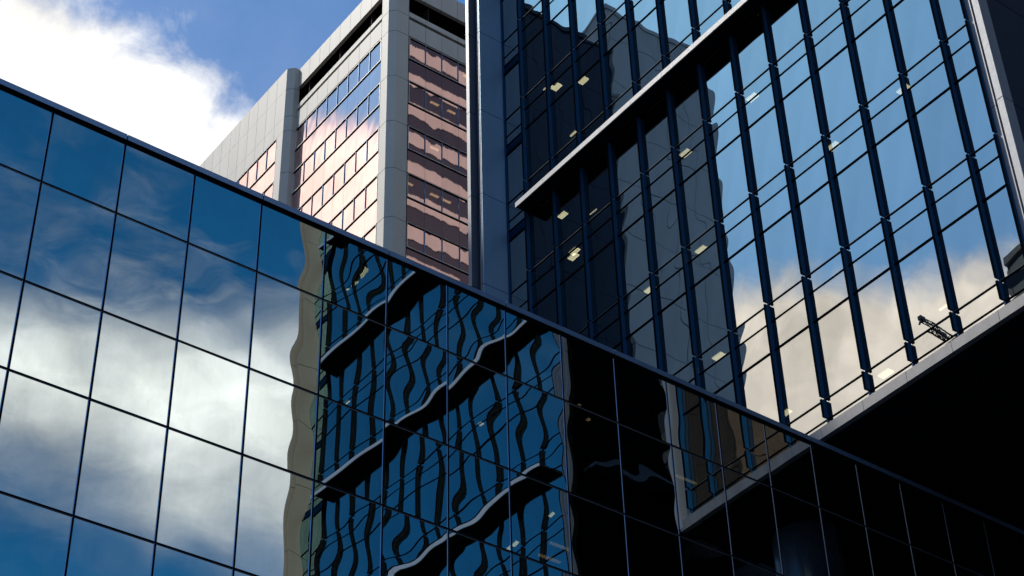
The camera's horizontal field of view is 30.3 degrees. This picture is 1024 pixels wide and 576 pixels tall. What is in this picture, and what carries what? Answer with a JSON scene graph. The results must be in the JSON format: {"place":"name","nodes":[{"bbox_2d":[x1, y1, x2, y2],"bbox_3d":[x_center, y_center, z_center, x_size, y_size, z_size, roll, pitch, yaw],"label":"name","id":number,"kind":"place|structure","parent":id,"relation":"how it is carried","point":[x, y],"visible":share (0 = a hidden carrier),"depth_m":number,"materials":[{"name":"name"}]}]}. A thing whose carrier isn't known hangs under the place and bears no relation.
{"place":"outdoors","nodes":[
{"label":"outdoors","id":0,"kind":"place"},
{"bbox_2d":[0,0,464,165],"label":"sky","id":1,"kind":"structure","parent":0,"point":[176,77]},
{"bbox_2d":[200,0,468,284],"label":"office tower","id":2,"kind":"structure","parent":0,"point":[356,124],"depth_m":119.44,"materials":[{"name":"beige concrete"}]},
{"bbox_2d":[465,0,1023,529],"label":"office tower","id":3,"kind":"structure","parent":0,"point":[805,216],"depth_m":49.24,"materials":[{"name":"glass"}]},
{"bbox_2d":[507,143,525,202],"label":"window","id":4,"kind":"structure","parent":3,"relation":"in","point":[515,179],"depth_m":62.30,"materials":[{"name":"blue glass"}]},
{"bbox_2d":[509,229,529,291],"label":"window","id":5,"kind":"structure","parent":3,"relation":"in","point":[518,269],"depth_m":59.97,"materials":[{"name":"blue glass"}]},
{"bbox_2d":[523,30,546,95],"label":"window","id":6,"kind":"structure","parent":3,"relation":"in","point":[533,53],"depth_m":63.99,"materials":[{"name":"black glass"}]},
{"bbox_2d":[526,110,551,178],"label":"window","id":7,"kind":"structure","parent":3,"relation":"in","point":[538,155],"depth_m":61.64,"materials":[{"name":"black glass"}]},
{"bbox_2d":[529,197,556,269],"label":"window","id":8,"kind":"structure","parent":3,"relation":"in","point":[540,220],"depth_m":59.29,"materials":[{"name":"black glass"}]},
{"bbox_2d":[547,6,573,71],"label":"window","id":9,"kind":"structure","parent":3,"relation":"in","point":[559,47],"depth_m":63.12,"materials":[{"name":"black glass"}]},
{"bbox_2d":[551,86,578,154],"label":"window","id":10,"kind":"structure","parent":3,"relation":"in","point":[563,116],"depth_m":60.79,"materials":[{"name":"black glass"}]},
{"bbox_2d":[556,173,584,246],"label":"window","id":11,"kind":"structure","parent":3,"relation":"in","point":[567,197],"depth_m":58.44,"materials":[{"name":"black glass"}]},
{"bbox_2d":[560,266,589,332],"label":"window","id":12,"kind":"structure","parent":3,"relation":"in","point":[573,294],"depth_m":56.16,"materials":[{"name":"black glass"}]},
{"bbox_2d":[572,0,599,47],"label":"window","id":13,"kind":"structure","parent":3,"relation":"in","point":[584,11],"depth_m":62.14,"materials":[{"name":"blue glass"}]},
{"bbox_2d":[577,61,606,130],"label":"window","id":14,"kind":"structure","parent":3,"relation":"in","point":[590,98],"depth_m":59.93,"materials":[{"name":"black glass"}]},
{"bbox_2d":[583,148,612,222],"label":"window","id":15,"kind":"structure","parent":3,"relation":"in","point":[595,174],"depth_m":57.58,"materials":[{"name":"black glass"}]},
{"bbox_2d":[589,242,620,320],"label":"window","id":16,"kind":"structure","parent":3,"relation":"in","point":[603,285],"depth_m":55.24,"materials":[{"name":"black glass"}]},
{"bbox_2d":[604,36,633,106],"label":"window","id":17,"kind":"structure","parent":3,"relation":"in","point":[617,61],"depth_m":59.08,"materials":[{"name":"blue glass"}]},
{"bbox_2d":[611,122,642,197],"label":"window","id":18,"kind":"structure","parent":3,"relation":"in","point":[625,161],"depth_m":56.73,"materials":[{"name":"black glass"}]},
{"bbox_2d":[618,216,650,296],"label":"window","id":19,"kind":"structure","parent":3,"relation":"in","point":[632,243],"depth_m":54.38,"materials":[{"name":"blue glass"}]},
{"bbox_2d":[626,319,656,367],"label":"window","id":20,"kind":"structure","parent":3,"relation":"in","point":[641,345],"depth_m":52.34,"materials":[{"name":"blue glass"}]},
{"bbox_2d":[632,9,663,80],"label":"window","id":21,"kind":"structure","parent":3,"relation":"in","point":[646,45],"depth_m":58.22,"materials":[{"name":"blue glass"}]},
{"bbox_2d":[640,96,673,171],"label":"window","id":22,"kind":"structure","parent":3,"relation":"in","point":[654,123],"depth_m":55.88,"materials":[{"name":"black glass"}]},
{"bbox_2d":[649,190,683,271],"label":"window","id":23,"kind":"structure","parent":3,"relation":"in","point":[663,219],"depth_m":53.53,"materials":[{"name":"blue glass"}]},
{"bbox_2d":[660,0,691,53],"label":"window","id":24,"kind":"structure","parent":3,"relation":"in","point":[675,13],"depth_m":57.26,"materials":[{"name":"blue glass"}]},
{"bbox_2d":[658,294,695,374],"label":"window","id":25,"kind":"structure","parent":3,"relation":"in","point":[674,332],"depth_m":51.20,"materials":[{"name":"blue glass"}]},
{"bbox_2d":[670,68,702,146],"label":"window","id":26,"kind":"structure","parent":3,"relation":"in","point":[685,102],"depth_m":55.02,"materials":[{"name":"black glass"}]},
{"bbox_2d":[680,164,716,245],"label":"window","id":27,"kind":"structure","parent":3,"relation":"in","point":[697,210],"depth_m":52.67,"materials":[{"name":"blue glass"}]},
{"bbox_2d":[691,268,730,354],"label":"window","id":28,"kind":"structure","parent":3,"relation":"in","point":[707,296],"depth_m":50.33,"materials":[{"name":"blue glass"}]},
{"bbox_2d":[700,41,737,118],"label":"window","id":29,"kind":"structure","parent":3,"relation":"in","point":[718,87],"depth_m":54.17,"materials":[{"name":"blue glass"}]},
{"bbox_2d":[712,136,751,219],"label":"window","id":30,"kind":"structure","parent":3,"relation":"in","point":[728,166],"depth_m":51.82,"materials":[{"name":"blue glass"}]},
{"bbox_2d":[725,240,766,329],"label":"window","id":31,"kind":"structure","parent":3,"relation":"in","point":[742,272],"depth_m":49.48,"materials":[{"name":"blue glass"}]},
{"bbox_2d":[732,12,770,90],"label":"window","id":32,"kind":"structure","parent":3,"relation":"in","point":[750,53],"depth_m":53.31,"materials":[{"name":"blue glass"}]},
{"bbox_2d":[738,355,778,421],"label":"window","id":33,"kind":"structure","parent":3,"relation":"in","point":[757,389],"depth_m":47.35,"materials":[{"name":"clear glass"}]},
{"bbox_2d":[745,107,785,191],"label":"window","id":34,"kind":"structure","parent":3,"relation":"in","point":[762,138],"depth_m":50.96,"materials":[{"name":"blue glass"}]},
{"bbox_2d":[760,212,802,302],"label":"window","id":35,"kind":"structure","parent":3,"relation":"in","point":[778,244],"depth_m":48.62,"materials":[{"name":"blue glass"}]},
{"bbox_2d":[765,0,803,62],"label":"window","id":36,"kind":"structure","parent":3,"relation":"in","point":[782,16],"depth_m":52.38,"materials":[{"name":"blue glass"}]},
{"bbox_2d":[776,327,823,424],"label":"window","id":37,"kind":"structure","parent":3,"relation":"in","point":[795,362],"depth_m":46.28,"materials":[{"name":"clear glass"}]},
{"bbox_2d":[780,78,823,163],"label":"window","id":38,"kind":"structure","parent":3,"relation":"in","point":[798,110],"depth_m":50.11,"materials":[{"name":"blue glass"}]},
{"bbox_2d":[796,183,842,275],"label":"window","id":39,"kind":"structure","parent":3,"relation":"in","point":[816,220],"depth_m":47.77,"materials":[{"name":"blue glass"}]},
{"bbox_2d":[802,0,839,32],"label":"window","id":40,"kind":"structure","parent":3,"relation":"in","point":[816,11],"depth_m":51.28,"materials":[{"name":"blue glass"}]},
{"bbox_2d":[815,48,859,134],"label":"window","id":41,"kind":"structure","parent":3,"relation":"in","point":[835,82],"depth_m":49.25,"materials":[{"name":"blue glass"}]},
{"bbox_2d":[814,299,864,397],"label":"window","id":42,"kind":"structure","parent":3,"relation":"in","point":[835,337],"depth_m":45.43,"materials":[{"name":"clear glass"}]},
{"bbox_2d":[834,153,883,246],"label":"window","id":43,"kind":"structure","parent":3,"relation":"in","point":[854,187],"depth_m":46.92,"materials":[{"name":"blue glass"}]},
{"bbox_2d":[852,16,898,103],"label":"window","id":44,"kind":"structure","parent":3,"relation":"in","point":[873,51],"depth_m":48.40,"materials":[{"name":"blue glass"}]},
{"bbox_2d":[854,270,907,369],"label":"window","id":45,"kind":"structure","parent":3,"relation":"in","point":[876,306],"depth_m":44.57,"materials":[{"name":"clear glass"}]},
{"bbox_2d":[873,122,922,215],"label":"window","id":46,"kind":"structure","parent":3,"relation":"in","point":[895,159],"depth_m":46.05,"materials":[{"name":"blue glass"}]},
{"bbox_2d":[890,0,939,72],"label":"window","id":47,"kind":"structure","parent":3,"relation":"in","point":[912,20],"depth_m":47.49,"materials":[{"name":"blue glass"}]},
{"bbox_2d":[895,239,951,340],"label":"window","id":48,"kind":"structure","parent":3,"relation":"in","point":[924,303],"depth_m":43.71,"materials":[{"name":"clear glass"}]},
{"bbox_2d":[913,89,966,185],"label":"window","id":49,"kind":"structure","parent":3,"relation":"in","point":[941,148],"depth_m":45.21,"materials":[{"name":"blue glass"}]},
{"bbox_2d":[935,0,965,39],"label":"window","id":50,"kind":"structure","parent":3,"relation":"in","point":[950,14],"depth_m":46.53,"materials":[{"name":"blue glass"}]},
{"bbox_2d":[938,207,998,310],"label":"window","id":51,"kind":"structure","parent":3,"relation":"in","point":[967,263],"depth_m":42.86,"materials":[{"name":"blue glass"}]},
{"bbox_2d":[955,69,993,152],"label":"window","id":52,"kind":"structure","parent":3,"relation":"in","point":[974,113],"depth_m":44.52,"materials":[{"name":"blue glass"}]},
{"bbox_2d":[983,187,1023,278],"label":"window","id":53,"kind":"structure","parent":3,"relation":"in","point":[998,211],"depth_m":42.17,"materials":[{"name":"blue glass"}]},
{"bbox_3d":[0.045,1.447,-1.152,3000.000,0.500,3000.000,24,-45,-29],"label":"ground","id":54,"kind":"structure","parent":0,"visible":0},
{"bbox_2d":[0,78,1023,575],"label":"office block","id":55,"kind":"structure","parent":54,"relation":"on","point":[204,372],"depth_m":34.25,"materials":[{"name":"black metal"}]},
{"bbox_2d":[0,273,21,366],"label":"window","id":56,"kind":"structure","parent":55,"relation":"in","point":[10,287],"depth_m":30.64,"materials":[{"name":"glass"}]},
{"bbox_2d":[0,166,38,277],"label":"window","id":57,"kind":"structure","parent":55,"relation":"in","point":[18,192],"depth_m":31.76,"materials":[{"name":"blue glass"}]},
{"bbox_2d":[0,90,51,178],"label":"window","id":58,"kind":"structure","parent":55,"relation":"in","point":[24,125],"depth_m":32.83,"materials":[{"name":"blue glass"}]},
{"bbox_2d":[0,494,70,575],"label":"window","id":59,"kind":"structure","parent":55,"relation":"in","point":[33,538],"depth_m":28.66,"materials":[{"name":"blue glass"}]},
{"bbox_2d":[0,371,87,513],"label":"window","id":60,"kind":"structure","parent":55,"relation":"in","point":[42,425],"depth_m":29.68,"materials":[{"name":"glass"}]},
{"bbox_2d":[10,283,99,396],"bbox_3d":[-7.463,0.843,30.942,1.379,1.765,0.013,24,-45,-29],"label":"window","id":61,"kind":"structure","parent":55,"relation":"in","point":[56,336],"depth_m":30.93,"materials":[{"name":"glass"}]},
{"bbox_2d":[25,183,113,308],"bbox_3d":[-7.511,-0.720,32.187,1.379,2.136,0.013,24,-45,-29],"label":"window","id":62,"kind":"structure","parent":55,"relation":"in","point":[69,252],"depth_m":32.17,"materials":[{"name":"blue glass"}]},
{"bbox_2d":[43,114,123,210],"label":"window","id":63,"kind":"structure","parent":55,"relation":"in","point":[81,161],"depth_m":33.37,"materials":[{"name":"blue glass"}]},
{"bbox_2d":[66,518,152,575],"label":"window","id":64,"kind":"structure","parent":55,"relation":"in","point":[95,550],"depth_m":29.37,"materials":[{"name":"blue glass"}]},
{"bbox_2d":[75,401,165,540],"bbox_3d":[-6.271,2.930,30.373,1.379,2.170,0.014,24,-45,-29],"label":"window","id":65,"kind":"structure","parent":55,"relation":"in","point":[119,485],"depth_m":30.35,"materials":[{"name":"grey glass"}]},
{"bbox_2d":[91,313,174,424],"bbox_3d":[-6.320,1.354,31.628,1.379,1.765,0.013,24,-45,-29],"label":"window","id":66,"kind":"structure","parent":55,"relation":"in","point":[133,370],"depth_m":31.61,"materials":[{"name":"white glass"}]},
{"bbox_2d":[104,215,185,337],"bbox_3d":[-6.368,-0.209,32.873,1.379,2.136,0.013,24,-45,-29],"label":"window","id":67,"kind":"structure","parent":55,"relation":"in","point":[144,284],"depth_m":32.85,"materials":[{"name":"blue glass"}]},
{"bbox_2d":[117,146,192,240],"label":"window","id":68,"kind":"structure","parent":55,"relation":"in","point":[156,193],"depth_m":34.06,"materials":[{"name":"blue glass"}]},
{"bbox_2d":[153,545,231,575],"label":"window","id":69,"kind":"structure","parent":55,"relation":"in","point":[168,562],"depth_m":30.13,"materials":[{"name":"blue glass"}]},
{"bbox_2d":[157,429,240,565],"bbox_3d":[-5.129,3.441,31.059,1.379,2.170,0.014,24,-45,-29],"label":"window","id":70,"kind":"structure","parent":55,"relation":"in","point":[198,509],"depth_m":31.03,"materials":[{"name":"grey glass"}]},
{"bbox_2d":[169,342,246,451],"bbox_3d":[-5.177,1.865,32.314,1.379,1.765,0.015,24,-45,-29],"label":"window","id":71,"kind":"structure","parent":55,"relation":"in","point":[209,391],"depth_m":32.30,"materials":[{"name":"white glass"}]},
{"bbox_2d":[179,245,254,365],"bbox_3d":[-5.226,0.302,33.558,1.379,2.136,0.014,24,-45,-29],"label":"window","id":72,"kind":"structure","parent":55,"relation":"in","point":[216,314],"depth_m":33.54,"materials":[{"name":"blue glass"}]},
{"bbox_2d":[189,176,259,269],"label":"window","id":73,"kind":"structure","parent":55,"relation":"in","point":[224,222],"depth_m":34.74,"materials":[{"name":"blue glass"}]},
{"bbox_2d":[235,457,311,575],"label":"window","id":74,"kind":"structure","parent":55,"relation":"in","point":[273,537],"depth_m":31.75,"materials":[{"name":"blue glass"}]},
{"bbox_2d":[244,370,316,477],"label":"window","id":75,"kind":"structure","parent":55,"relation":"in","point":[280,430],"depth_m":32.99,"materials":[{"name":"white glass"}]},
{"bbox_2d":[250,274,320,392],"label":"window","id":76,"kind":"structure","parent":55,"relation":"in","point":[286,328],"depth_m":34.22,"materials":[{"name":"blue glass"}]},
{"bbox_2d":[258,205,324,296],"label":"window","id":77,"kind":"structure","parent":55,"relation":"in","point":[291,251],"depth_m":35.42,"materials":[{"name":"blue glass"}]},
{"bbox_2d":[311,482,380,575],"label":"window","id":78,"kind":"structure","parent":55,"relation":"in","point":[346,527],"depth_m":32.58,"materials":[{"name":"blue glass"}]},
{"bbox_2d":[315,397,382,502],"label":"window","id":79,"kind":"structure","parent":55,"relation":"in","point":[349,441],"depth_m":33.67,"materials":[{"name":"blue glass"}]},
{"bbox_2d":[319,301,384,418],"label":"window","id":80,"kind":"structure","parent":55,"relation":"in","point":[353,345],"depth_m":34.91,"materials":[{"name":"blue glass"}]},
{"bbox_2d":[324,233,386,323],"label":"window","id":81,"kind":"structure","parent":55,"relation":"in","point":[355,277],"depth_m":36.11,"materials":[{"name":"blue glass"}]},
{"bbox_2d":[382,507,446,575],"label":"window","id":82,"kind":"structure","parent":55,"relation":"in","point":[411,546],"depth_m":33.41,"materials":[{"name":"blue glass"}]},
{"bbox_2d":[384,422,446,526],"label":"window","id":83,"kind":"structure","parent":55,"relation":"in","point":[415,467],"depth_m":34.36,"materials":[{"name":"blue glass"}]},
{"bbox_2d":[385,328,446,443],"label":"window","id":84,"kind":"structure","parent":55,"relation":"in","point":[416,373],"depth_m":35.60,"materials":[{"name":"blue glass"}]},
{"bbox_2d":[387,261,445,348],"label":"window","id":85,"kind":"structure","parent":55,"relation":"in","point":[416,301],"depth_m":36.80,"materials":[{"name":"blue glass"}]},
{"bbox_2d":[448,286,504,373],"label":"window","id":86,"kind":"structure","parent":55,"relation":"in","point":[476,327],"depth_m":37.49,"materials":[{"name":"blue glass"}]},
{"bbox_2d":[449,354,507,466],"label":"window","id":87,"kind":"structure","parent":55,"relation":"in","point":[477,394],"depth_m":36.28,"materials":[{"name":"blue glass"}]},
{"bbox_2d":[449,447,509,549],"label":"window","id":88,"kind":"structure","parent":55,"relation":"in","point":[478,488],"depth_m":35.04,"materials":[{"name":"blue glass"}]},
{"bbox_2d":[449,531,510,575],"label":"window","id":89,"kind":"structure","parent":55,"relation":"in","point":[468,557],"depth_m":34.21,"materials":[{"name":"blue glass"}]},
{"bbox_2d":[506,312,561,397],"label":"window","id":90,"kind":"structure","parent":55,"relation":"in","point":[533,351],"depth_m":38.17,"materials":[{"name":"blue glass"}]},
{"bbox_2d":[508,378,566,489],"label":"window","id":91,"kind":"structure","parent":55,"relation":"in","point":[536,422],"depth_m":36.97,"materials":[{"name":"blue glass"}]},
{"bbox_2d":[510,471,570,571],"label":"window","id":92,"kind":"structure","parent":55,"relation":"in","point":[540,523],"depth_m":35.73,"materials":[{"name":"blue glass"}]},
{"bbox_2d":[513,554,570,575],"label":"window","id":93,"kind":"structure","parent":55,"relation":"in","point":[522,566],"depth_m":34.93,"materials":[{"name":"blue glass"}]},
{"bbox_2d":[561,336,616,420],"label":"window","id":94,"kind":"structure","parent":55,"relation":"in","point":[588,374],"depth_m":38.86,"materials":[{"name":"black glass"}]},
{"bbox_2d":[565,402,623,512],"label":"window","id":95,"kind":"structure","parent":55,"relation":"in","point":[593,455],"depth_m":37.65,"materials":[{"name":"black glass"}]},
{"bbox_2d":[569,494,627,575],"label":"window","id":96,"kind":"structure","parent":55,"relation":"in","point":[598,537],"depth_m":36.47,"materials":[{"name":"black glass"}]},
{"bbox_2d":[615,360,669,442],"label":"window","id":97,"kind":"structure","parent":55,"relation":"in","point":[642,405],"depth_m":39.55,"materials":[{"name":"black glass"}]},
{"bbox_2d":[620,425,678,533],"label":"window","id":98,"kind":"structure","parent":55,"relation":"in","point":[649,491],"depth_m":38.34,"materials":[{"name":"black glass"}]},
{"bbox_2d":[626,516,681,575],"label":"window","id":99,"kind":"structure","parent":55,"relation":"in","point":[653,551],"depth_m":37.29,"materials":[{"name":"black glass"}]},
{"bbox_2d":[667,383,720,464],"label":"window","id":100,"kind":"structure","parent":55,"relation":"in","point":[693,423],"depth_m":40.23,"materials":[{"name":"black glass"}]},
{"bbox_2d":[673,447,730,553],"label":"window","id":101,"kind":"structure","parent":55,"relation":"in","point":[702,511],"depth_m":39.03,"materials":[{"name":"black glass"}]},
{"bbox_2d":[681,538,733,575],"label":"window","id":102,"kind":"structure","parent":55,"relation":"in","point":[698,560],"depth_m":38.09,"materials":[{"name":"black glass"}]},
{"bbox_2d":[717,404,770,485],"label":"window","id":103,"kind":"structure","parent":55,"relation":"in","point":[743,446],"depth_m":40.92,"materials":[{"name":"black glass"}]},
{"bbox_2d":[724,468,781,573],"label":"window","id":104,"kind":"structure","parent":55,"relation":"in","point":[754,538],"depth_m":39.71,"materials":[{"name":"black glass"}]},
{"bbox_2d":[765,425,818,505],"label":"window","id":105,"kind":"structure","parent":55,"relation":"in","point":[791,465],"depth_m":41.61,"materials":[{"name":"black glass"}]},
{"bbox_2d":[773,489,828,575],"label":"window","id":106,"kind":"structure","parent":55,"relation":"in","point":[803,553],"depth_m":40.46,"materials":[{"name":"black glass"}]},
{"bbox_2d":[812,446,864,524],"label":"window","id":107,"kind":"structure","parent":55,"relation":"in","point":[837,481],"depth_m":42.29,"materials":[{"name":"black glass"}]},
{"bbox_2d":[821,509,872,575],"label":"window","id":108,"kind":"structure","parent":55,"relation":"in","point":[848,553],"depth_m":41.30,"materials":[{"name":"black glass"}]},
{"bbox_2d":[857,466,909,543],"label":"window","id":109,"kind":"structure","parent":55,"relation":"in","point":[881,496],"depth_m":42.98,"materials":[{"name":"black glass"}]},
{"bbox_2d":[867,528,914,575],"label":"window","id":110,"kind":"structure","parent":55,"relation":"in","point":[890,557],"depth_m":42.12,"materials":[{"name":"black glass"}]},
{"bbox_2d":[901,485,952,561],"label":"window","id":111,"kind":"structure","parent":55,"relation":"in","point":[924,514],"depth_m":43.67,"materials":[{"name":"black glass"}]},
{"bbox_2d":[912,547,955,575],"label":"window","id":112,"kind":"structure","parent":55,"relation":"in","point":[926,564],"depth_m":42.91,"materials":[{"name":"black glass"}]},
{"bbox_2d":[943,504,993,575],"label":"window","id":113,"kind":"structure","parent":55,"relation":"in","point":[968,539],"depth_m":44.35,"materials":[{"name":"black glass"}]},
{"bbox_2d":[985,522,1023,575],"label":"window","id":114,"kind":"structure","parent":55,"relation":"in","point":[1007,549],"depth_m":45.11,"materials":[{"name":"black glass"}]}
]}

